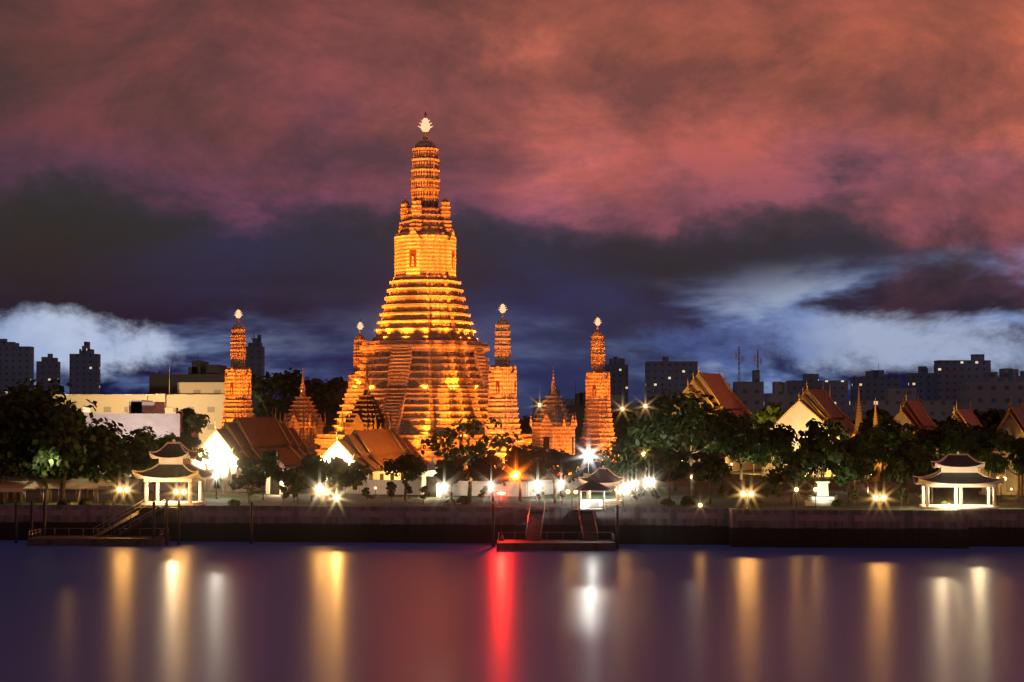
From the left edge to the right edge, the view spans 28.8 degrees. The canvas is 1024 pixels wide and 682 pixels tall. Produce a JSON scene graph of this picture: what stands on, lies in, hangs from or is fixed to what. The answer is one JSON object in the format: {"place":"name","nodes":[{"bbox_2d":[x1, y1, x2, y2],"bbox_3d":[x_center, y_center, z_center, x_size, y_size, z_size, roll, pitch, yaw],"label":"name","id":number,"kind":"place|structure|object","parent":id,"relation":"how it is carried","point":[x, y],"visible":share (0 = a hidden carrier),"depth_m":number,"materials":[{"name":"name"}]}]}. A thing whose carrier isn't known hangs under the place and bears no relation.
{"place":"outdoors","nodes":[
{"label":"outdoors","id":0,"kind":"place"},
{"bbox_2d":[67,471,660,496],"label":"compound wall","id":1,"kind":"structure","parent":0,"point":[459,488],"depth_m":330.52,"materials":[{"name":"white paint"}]},
{"bbox_2d":[0,540,1023,681],"bbox_3d":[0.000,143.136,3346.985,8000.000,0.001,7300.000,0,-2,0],"label":"water","id":2,"kind":"structure","parent":0,"point":[173,611],"depth_m":177.27,"materials":[{"name":"purple liquid"}]},
{"bbox_2d":[14,499,252,545],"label":"pier","id":3,"kind":"structure","parent":2,"relation":"in","point":[118,539],"depth_m":272.11,"materials":[{"name":"wood"}]},
{"bbox_2d":[0,505,1023,548],"bbox_3d":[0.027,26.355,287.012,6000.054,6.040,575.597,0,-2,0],"label":"river wall","id":4,"kind":"structure","parent":2,"relation":"in","point":[948,529],"depth_m":273.68,"materials":[{"name":"concrete"}]},
{"bbox_2d":[492,501,618,550],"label":"pier","id":5,"kind":"structure","parent":2,"relation":"in","point":[533,541],"depth_m":264.94,"materials":[{"name":"brown metal"}]},
{"bbox_2d":[574,480,609,510],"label":"pier kiosk","id":6,"kind":"object","parent":5,"relation":"on","point":[591,505],"visible":1,"depth_m":266.87,"materials":[{"name":"white paint"}]},
{"bbox_2d":[0,419,1023,509],"bbox_3d":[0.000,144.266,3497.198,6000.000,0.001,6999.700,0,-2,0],"label":"ground","id":7,"kind":"structure","parent":0,"point":[753,483],"depth_m":315.14,"materials":[{"name":"grey concrete"}]},
{"bbox_2d":[0,481,35,491],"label":"roof","id":8,"kind":"structure","parent":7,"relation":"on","point":[11,486],"depth_m":290.34,"materials":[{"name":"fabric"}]},
{"bbox_2d":[0,418,50,504],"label":"tree","id":9,"kind":"object","parent":7,"relation":"on","point":[10,447],"visible":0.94,"depth_m":291.03,"materials":[{"name":"green plant"}]},
{"bbox_2d":[0,387,66,499],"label":"tree","id":10,"kind":"object","parent":7,"relation":"on","point":[11,495],"visible":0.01,"depth_m":309.02,"materials":[{"name":"green plant"}]},
{"bbox_2d":[0,377,98,502],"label":"tree","id":11,"kind":"object","parent":7,"relation":"on","point":[23,405],"visible":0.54,"depth_m":294.61,"materials":[{"name":"green plant"}]},
{"bbox_2d":[19,430,87,503],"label":"tree","id":12,"kind":"object","parent":7,"relation":"on","point":[41,468],"visible":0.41,"depth_m":292.88,"materials":[{"name":"green plant"}]},
{"bbox_2d":[21,412,94,501],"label":"tree","id":13,"kind":"object","parent":7,"relation":"on","point":[50,490],"visible":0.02,"depth_m":303.08,"materials":[{"name":"green plant"}]},
{"bbox_2d":[6,475,111,503],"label":"shed","id":14,"kind":"structure","parent":7,"relation":"on","point":[79,483],"depth_m":296.05,"materials":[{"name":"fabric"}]},
{"bbox_2d":[10,400,126,500],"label":"tree","id":15,"kind":"object","parent":7,"relation":"on","point":[51,432],"visible":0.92,"depth_m":291.09,"materials":[{"name":"green plant"}]},
{"bbox_2d":[59,452,101,502],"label":"tree","id":16,"kind":"object","parent":7,"relation":"on","point":[74,472],"visible":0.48,"depth_m":296.57,"materials":[{"name":"green plant"}]},
{"bbox_2d":[68,430,132,502],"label":"tree","id":17,"kind":"object","parent":7,"relation":"on","point":[103,449],"visible":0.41,"depth_m":296.73,"materials":[{"name":"green plant"}]},
{"bbox_2d":[79,422,125,499],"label":"tree","id":18,"kind":"object","parent":7,"relation":"on","point":[86,490],"visible":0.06,"depth_m":311.09,"materials":[{"name":"green plant"}]},
{"bbox_2d":[89,451,139,503],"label":"tree","id":19,"kind":"object","parent":7,"relation":"on","point":[115,467],"visible":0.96,"depth_m":293.67,"materials":[{"name":"green plant"}]},
{"bbox_2d":[94,443,158,501],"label":"tree","id":20,"kind":"object","parent":7,"relation":"on","point":[141,457],"visible":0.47,"depth_m":303.02,"materials":[{"name":"green plant"}]},
{"bbox_2d":[118,426,177,494],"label":"tree","id":21,"kind":"object","parent":7,"relation":"on","point":[141,437],"visible":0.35,"depth_m":327.90,"materials":[{"name":"green plant"}]},
{"bbox_2d":[132,439,214,504],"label":"pavilion","id":22,"kind":"structure","parent":7,"relation":"on","point":[173,464],"depth_m":289.24,"materials":[{"name":"white paint"}]},
{"bbox_2d":[154,431,209,493],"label":"tree","id":23,"kind":"object","parent":7,"relation":"on","point":[183,440],"visible":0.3,"depth_m":334.10,"materials":[{"name":"green plant"}]},
{"bbox_2d":[176,407,209,450],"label":"tree","id":24,"kind":"object","parent":7,"relation":"on","point":[189,418],"visible":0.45,"depth_m":418.65,"materials":[{"name":"green plant"}]},
{"bbox_2d":[221,306,253,427],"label":"corner prang","id":25,"kind":"structure","parent":7,"relation":"on","point":[238,401],"depth_m":382.69,"materials":[{"name":"paint"}]},
{"bbox_2d":[228,466,265,503],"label":"tree","id":26,"kind":"object","parent":7,"relation":"on","point":[247,475],"visible":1,"depth_m":296.36,"materials":[{"name":"green plant"}]},
{"bbox_2d":[189,408,312,491],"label":"temple hall","id":27,"kind":"structure","parent":7,"relation":"on","point":[227,445],"depth_m":348.75,"materials":[{"name":"brown tile"}]},
{"bbox_2d":[236,450,287,499],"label":"tree","id":28,"kind":"object","parent":7,"relation":"on","point":[268,467],"visible":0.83,"depth_m":308.68,"materials":[{"name":"green plant"}]},
{"bbox_2d":[266,460,289,493],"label":"gate","id":29,"kind":"structure","parent":7,"relation":"on","point":[272,486],"depth_m":332.84,"materials":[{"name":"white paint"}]},
{"bbox_2d":[278,485,289,504],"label":"topiary","id":30,"kind":"object","parent":7,"relation":"on","point":[285,492],"visible":1,"depth_m":292.94,"materials":[{"name":"green plant"}]},
{"bbox_2d":[251,365,319,421],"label":"tree","id":31,"kind":"object","parent":7,"relation":"on","point":[285,385],"visible":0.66,"depth_m":469.83,"materials":[{"name":"green plant"}]},
{"bbox_2d":[281,467,321,502],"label":"tree","id":32,"kind":"object","parent":7,"relation":"on","point":[298,479],"visible":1,"depth_m":298.30,"materials":[{"name":"green plant"}]},
{"bbox_2d":[279,371,325,454],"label":"mondop","id":33,"kind":"structure","parent":7,"relation":"on","point":[308,422],"depth_m":406.89,"materials":[{"name":"paint"}]},
{"bbox_2d":[283,453,327,500],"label":"tree","id":34,"kind":"object","parent":7,"relation":"on","point":[313,462],"visible":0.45,"depth_m":304.28,"materials":[{"name":"green plant"}]},
{"bbox_2d":[0,361,612,476],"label":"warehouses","id":35,"kind":"structure","parent":7,"relation":"on","point":[199,388],"depth_m":479.79,"materials":[{"name":"white paint"}]},
{"bbox_2d":[297,375,345,431],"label":"tree","id":36,"kind":"object","parent":7,"relation":"on","point":[323,393],"visible":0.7,"depth_m":477.54,"materials":[{"name":"green plant"}]},
{"bbox_2d":[318,455,372,502],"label":"tree","id":37,"kind":"object","parent":7,"relation":"on","point":[341,472],"visible":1,"depth_m":296.00,"materials":[{"name":"green plant"}]},
{"bbox_2d":[348,319,366,388],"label":"corner prang","id":38,"kind":"structure","parent":7,"relation":"on","point":[358,353],"depth_m":434.50,"materials":[{"name":"paint"}]},
{"bbox_2d":[303,419,429,493],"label":"temple hall","id":39,"kind":"structure","parent":7,"relation":"on","point":[373,449],"depth_m":341.16,"materials":[{"name":"white paint"}]},
{"bbox_2d":[341,367,391,434],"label":"mondop","id":40,"kind":"structure","parent":7,"relation":"on","point":[366,414],"depth_m":371.99,"materials":[{"name":"orange stone"}]},
{"bbox_2d":[386,481,396,502],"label":"topiary","id":41,"kind":"object","parent":7,"relation":"on","point":[391,485],"visible":1,"depth_m":299.02,"materials":[{"name":"green plant"}]},
{"bbox_2d":[380,453,427,499],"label":"tree","id":42,"kind":"object","parent":7,"relation":"on","point":[411,467],"visible":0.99,"depth_m":307.54,"materials":[{"name":"green plant"}]},
{"bbox_2d":[402,480,412,501],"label":"topiary","id":43,"kind":"object","parent":7,"relation":"on","point":[408,488],"visible":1,"depth_m":303.48,"materials":[{"name":"green plant"}]},
{"bbox_2d":[419,486,430,503],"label":"tree","id":44,"kind":"object","parent":7,"relation":"on","point":[424,490],"visible":1,"depth_m":295.18,"materials":[{"name":"green plant"}]},
{"bbox_2d":[421,458,442,496],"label":"gate","id":45,"kind":"structure","parent":7,"relation":"on","point":[435,489],"depth_m":320.65,"materials":[{"name":"white paint"}]},
{"bbox_2d":[315,111,558,480],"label":"prang","id":46,"kind":"structure","parent":7,"relation":"on","point":[424,361],"depth_m":392.69,"materials":[{"name":"paint"}]},
{"bbox_2d":[318,478,563,498],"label":"lamp posts","id":47,"kind":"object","parent":7,"relation":"on","point":[537,480],"depth_m":315.09,"materials":[{"name":"white paint"}]},
{"bbox_2d":[433,455,469,498],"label":"tree","id":48,"kind":"object","parent":7,"relation":"on","point":[452,472],"visible":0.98,"depth_m":297.81,"materials":[{"name":"green plant"}]},
{"bbox_2d":[456,495,471,503],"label":"bush","id":49,"kind":"object","parent":7,"relation":"on","point":[463,499],"visible":1,"depth_m":294.67,"materials":[{"name":"green plant"}]},
{"bbox_2d":[0,330,933,409],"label":"distant buildings","id":50,"kind":"structure","parent":7,"relation":"on","point":[16,362],"depth_m":949.94,"materials":[{"name":"black concrete"}]},
{"bbox_2d":[251,333,761,381],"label":"antenna masts","id":51,"kind":"object","parent":50,"relation":"on","point":[735,358],"visible":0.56,"depth_m":640.30,"materials":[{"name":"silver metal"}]},
{"bbox_2d":[418,416,519,498],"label":"tree","id":52,"kind":"object","parent":7,"relation":"on","point":[480,448],"visible":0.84,"depth_m":309.37,"materials":[{"name":"green plant"}]},
{"bbox_2d":[465,450,517,501],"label":"tree","id":53,"kind":"object","parent":7,"relation":"on","point":[487,464],"visible":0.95,"depth_m":303.04,"materials":[{"name":"green plant"}]},
{"bbox_2d":[472,300,537,481],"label":"corner prang","id":54,"kind":"structure","parent":7,"relation":"on","point":[502,401],"depth_m":362.60,"materials":[{"name":"paint"}]},
{"bbox_2d":[501,444,552,500],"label":"tree","id":55,"kind":"object","parent":7,"relation":"on","point":[522,460],"visible":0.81,"depth_m":303.69,"materials":[{"name":"green plant"}]},
{"bbox_2d":[519,414,536,448],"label":"tree","id":56,"kind":"object","parent":7,"relation":"on","point":[525,427],"visible":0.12,"depth_m":427.60,"materials":[{"name":"green plant"}]},
{"bbox_2d":[530,363,577,478],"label":"mondop","id":57,"kind":"structure","parent":7,"relation":"on","point":[553,424],"depth_m":387.19,"materials":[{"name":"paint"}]},
{"bbox_2d":[532,448,583,502],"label":"tree","id":58,"kind":"object","parent":7,"relation":"on","point":[566,463],"visible":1,"depth_m":298.45,"materials":[{"name":"green plant"}]},
{"bbox_2d":[560,484,568,504],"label":"tree","id":59,"kind":"object","parent":7,"relation":"on","point":[564,488],"visible":0.95,"depth_m":292.67,"materials":[{"name":"green plant"}]},
{"bbox_2d":[122,460,1011,500],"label":"lights","id":60,"kind":"object","parent":7,"relation":"on","point":[661,482],"visible":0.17,"depth_m":314.96,"materials":[{"name":"grey metal"}]},
{"bbox_2d":[575,428,582,452],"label":"tree","id":61,"kind":"object","parent":7,"relation":"on","point":[577,440],"visible":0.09,"depth_m":437.50,"materials":[{"name":"green plant"}]},
{"bbox_2d":[575,315,619,473],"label":"corner prang","id":62,"kind":"structure","parent":7,"relation":"on","point":[597,433],"depth_m":413.49,"materials":[{"name":"paint"}]},
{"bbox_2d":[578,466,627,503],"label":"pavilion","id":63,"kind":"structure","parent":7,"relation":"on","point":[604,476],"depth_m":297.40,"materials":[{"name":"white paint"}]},
{"bbox_2d":[597,448,646,488],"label":"tree","id":64,"kind":"object","parent":7,"relation":"on","point":[629,466],"visible":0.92,"depth_m":328.03,"materials":[{"name":"green plant"}]},
{"bbox_2d":[611,408,639,446],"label":"tree","id":65,"kind":"object","parent":7,"relation":"on","point":[622,420],"visible":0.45,"depth_m":466.89,"materials":[{"name":"green plant"}]},
{"bbox_2d":[610,418,659,491],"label":"tree","id":66,"kind":"object","parent":7,"relation":"on","point":[615,446],"visible":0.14,"depth_m":343.40,"materials":[{"name":"green plant"}]},
{"bbox_2d":[620,477,654,497],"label":"wall","id":67,"kind":"structure","parent":7,"relation":"on","point":[649,484],"depth_m":341.17,"materials":[{"name":"white paint"}]},
{"bbox_2d":[617,422,693,494],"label":"tree","id":68,"kind":"object","parent":7,"relation":"on","point":[640,448],"visible":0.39,"depth_m":328.69,"materials":[{"name":"green plant"}]},
{"bbox_2d":[660,498,674,505],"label":"bush","id":69,"kind":"object","parent":7,"relation":"on","point":[668,501],"visible":1,"depth_m":288.61,"materials":[{"name":"green plant"}]},
{"bbox_2d":[646,447,691,498],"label":"tree","id":70,"kind":"object","parent":7,"relation":"on","point":[675,470],"visible":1,"depth_m":299.36,"materials":[{"name":"green plant"}]},
{"bbox_2d":[655,414,699,489],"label":"tree","id":71,"kind":"object","parent":7,"relation":"on","point":[694,455],"visible":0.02,"depth_m":349.26,"materials":[{"name":"green plant"}]},
{"bbox_2d":[679,496,696,505],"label":"bush","id":72,"kind":"object","parent":7,"relation":"on","point":[687,500],"visible":0.98,"depth_m":290.61,"materials":[{"name":"green plant"}]},
{"bbox_2d":[633,388,766,496],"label":"tree","id":73,"kind":"object","parent":7,"relation":"on","point":[679,427],"visible":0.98,"depth_m":317.53,"materials":[{"name":"green plant"}]},
{"bbox_2d":[686,453,732,503],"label":"tree","id":74,"kind":"object","parent":7,"relation":"on","point":[710,467],"visible":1,"depth_m":297.00,"materials":[{"name":"green plant"}]},
{"bbox_2d":[671,365,761,471],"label":"temple building","id":75,"kind":"structure","parent":7,"relation":"on","point":[717,387],"depth_m":480.86,"materials":[{"name":"orange tile"}]},
{"bbox_2d":[696,408,752,489],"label":"tree","id":76,"kind":"object","parent":7,"relation":"on","point":[723,457],"visible":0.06,"depth_m":350.91,"materials":[{"name":"green plant"}]},
{"bbox_2d":[703,414,770,494],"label":"tree","id":77,"kind":"object","parent":7,"relation":"on","point":[740,462],"visible":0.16,"depth_m":329.07,"materials":[{"name":"green plant"}]},
{"bbox_2d":[745,403,785,439],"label":"tree","id":78,"kind":"object","parent":7,"relation":"on","point":[772,411],"visible":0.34,"depth_m":466.55,"materials":[{"name":"green plant"}]},
{"bbox_2d":[744,419,807,496],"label":"tree","id":79,"kind":"object","parent":7,"relation":"on","point":[780,439],"visible":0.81,"depth_m":319.94,"materials":[{"name":"green plant"}]},
{"bbox_2d":[770,484,783,504],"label":"topiary","id":80,"kind":"object","parent":7,"relation":"on","point":[776,490],"visible":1,"depth_m":291.38,"materials":[{"name":"green plant"}]},
{"bbox_2d":[533,354,1023,415],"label":"distant buildings","id":81,"kind":"structure","parent":7,"relation":"on","point":[666,373],"depth_m":860.14,"materials":[{"name":"black concrete"}]},
{"bbox_2d":[760,450,824,503],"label":"tree","id":82,"kind":"object","parent":7,"relation":"on","point":[794,472],"visible":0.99,"depth_m":294.45,"materials":[{"name":"green plant"}]},
{"bbox_2d":[761,383,854,476],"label":"temple building","id":83,"kind":"structure","parent":7,"relation":"on","point":[821,406],"depth_m":431.55,"materials":[{"name":"orange-red roof tile"},{"name":"white plaster"},{"name":"gold"}]},
{"bbox_2d":[609,368,1023,445],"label":"buildings","id":84,"kind":"structure","parent":7,"relation":"on","point":[990,391],"depth_m":599.94,"materials":[{"name":"black concrete"}]},
{"bbox_2d":[805,464,837,505],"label":"monument","id":85,"kind":"object","parent":7,"relation":"on","point":[823,498],"visible":0.97,"depth_m":290.41,"materials":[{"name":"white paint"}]},
{"bbox_2d":[795,418,851,480],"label":"tree","id":86,"kind":"object","parent":7,"relation":"on","point":[815,433],"visible":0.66,"depth_m":338.22,"materials":[{"name":"green plant"}]},
{"bbox_2d":[824,448,878,503],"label":"tree","id":87,"kind":"object","parent":7,"relation":"on","point":[849,472],"visible":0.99,"depth_m":294.86,"materials":[{"name":"green plant"}]},
{"bbox_2d":[847,486,858,505],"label":"topiary","id":88,"kind":"object","parent":7,"relation":"on","point":[853,494],"visible":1,"depth_m":288.76,"materials":[{"name":"green plant"}]},
{"bbox_2d":[820,434,891,492],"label":"tree","id":89,"kind":"object","parent":7,"relation":"on","point":[853,443],"visible":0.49,"depth_m":323.85,"materials":[{"name":"green plant"}]},
{"bbox_2d":[852,386,879,481],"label":"chedi","id":90,"kind":"structure","parent":7,"relation":"on","point":[858,418],"depth_m":399.17,"materials":[{"name":"gold metal"}]},
{"bbox_2d":[852,407,893,428],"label":"tree","id":91,"kind":"object","parent":7,"relation":"on","point":[882,414],"visible":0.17,"depth_m":467.43,"materials":[{"name":"green plant"}]},
{"bbox_2d":[852,417,904,488],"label":"tree","id":92,"kind":"object","parent":7,"relation":"on","point":[861,429],"visible":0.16,"depth_m":355.26,"materials":[{"name":"green plant"}]},
{"bbox_2d":[873,397,886,479],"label":"chedi","id":93,"kind":"structure","parent":7,"relation":"on","point":[875,421],"depth_m":407.20,"materials":[{"name":"gold metal"}]},
{"bbox_2d":[857,419,926,494],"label":"tree","id":94,"kind":"object","parent":7,"relation":"on","point":[893,428],"visible":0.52,"depth_m":327.80,"materials":[{"name":"green plant"}]},
{"bbox_2d":[895,488,907,505],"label":"topiary","id":95,"kind":"object","parent":7,"relation":"on","point":[899,492],"visible":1,"depth_m":289.27,"materials":[{"name":"green plant"}]},
{"bbox_2d":[880,446,936,504],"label":"tree","id":96,"kind":"object","parent":7,"relation":"on","point":[901,466],"visible":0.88,"depth_m":292.13,"materials":[{"name":"green plant"}]},
{"bbox_2d":[888,393,937,474],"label":"hall","id":97,"kind":"structure","parent":7,"relation":"on","point":[909,412],"depth_m":445.27,"materials":[{"name":"red tile"}]},
{"bbox_2d":[911,451,946,503],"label":"tree","id":98,"kind":"object","parent":7,"relation":"on","point":[923,466],"visible":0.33,"depth_m":290.50,"materials":[{"name":"green plant"}]},
{"bbox_2d":[910,421,969,493],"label":"tree","id":99,"kind":"object","parent":7,"relation":"on","point":[933,439],"visible":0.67,"depth_m":332.85,"materials":[{"name":"green plant"}]},
{"bbox_2d":[913,452,1004,509],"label":"pavilion","id":100,"kind":"structure","parent":7,"relation":"on","point":[955,471],"depth_m":279.04,"materials":[{"name":"white paint"}]},
{"bbox_2d":[936,400,982,472],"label":"hall","id":101,"kind":"structure","parent":7,"relation":"on","point":[964,416],"depth_m":417.25,"materials":[{"name":"orange tile"}]},
{"bbox_2d":[936,416,983,489],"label":"tree","id":102,"kind":"object","parent":7,"relation":"on","point":[950,420],"visible":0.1,"depth_m":349.49,"materials":[{"name":"green plant"}]},
{"bbox_2d":[952,426,1015,496],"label":"tree","id":103,"kind":"object","parent":7,"relation":"on","point":[979,448],"visible":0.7,"depth_m":320.89,"materials":[{"name":"green plant"}]},
{"bbox_2d":[973,408,1005,429],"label":"tree","id":104,"kind":"object","parent":7,"relation":"on","point":[988,419],"visible":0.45,"depth_m":467.34,"materials":[{"name":"green plant"}]},
{"bbox_2d":[979,398,1023,495],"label":"temple hall","id":105,"kind":"object","parent":7,"relation":"on","point":[1012,422],"visible":0.41,"depth_m":329.33,"materials":[{"name":"orange-red roof tile"},{"name":"plaster"},{"name":"gold"}]},
{"bbox_2d":[990,434,1023,502],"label":"tree","id":106,"kind":"object","parent":7,"relation":"on","point":[1017,447],"visible":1,"depth_m":297.83,"materials":[{"name":"green plant"}]},
{"bbox_2d":[0,0,1023,418],"label":"sky","id":107,"kind":"structure","parent":0,"point":[830,189],"materials":[{"name":"purple"}]},
{"bbox_2d":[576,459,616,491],"bbox_3d":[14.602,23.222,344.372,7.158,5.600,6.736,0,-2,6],"label":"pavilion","id":108,"kind":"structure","parent":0,"point":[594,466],"depth_m":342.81,"materials":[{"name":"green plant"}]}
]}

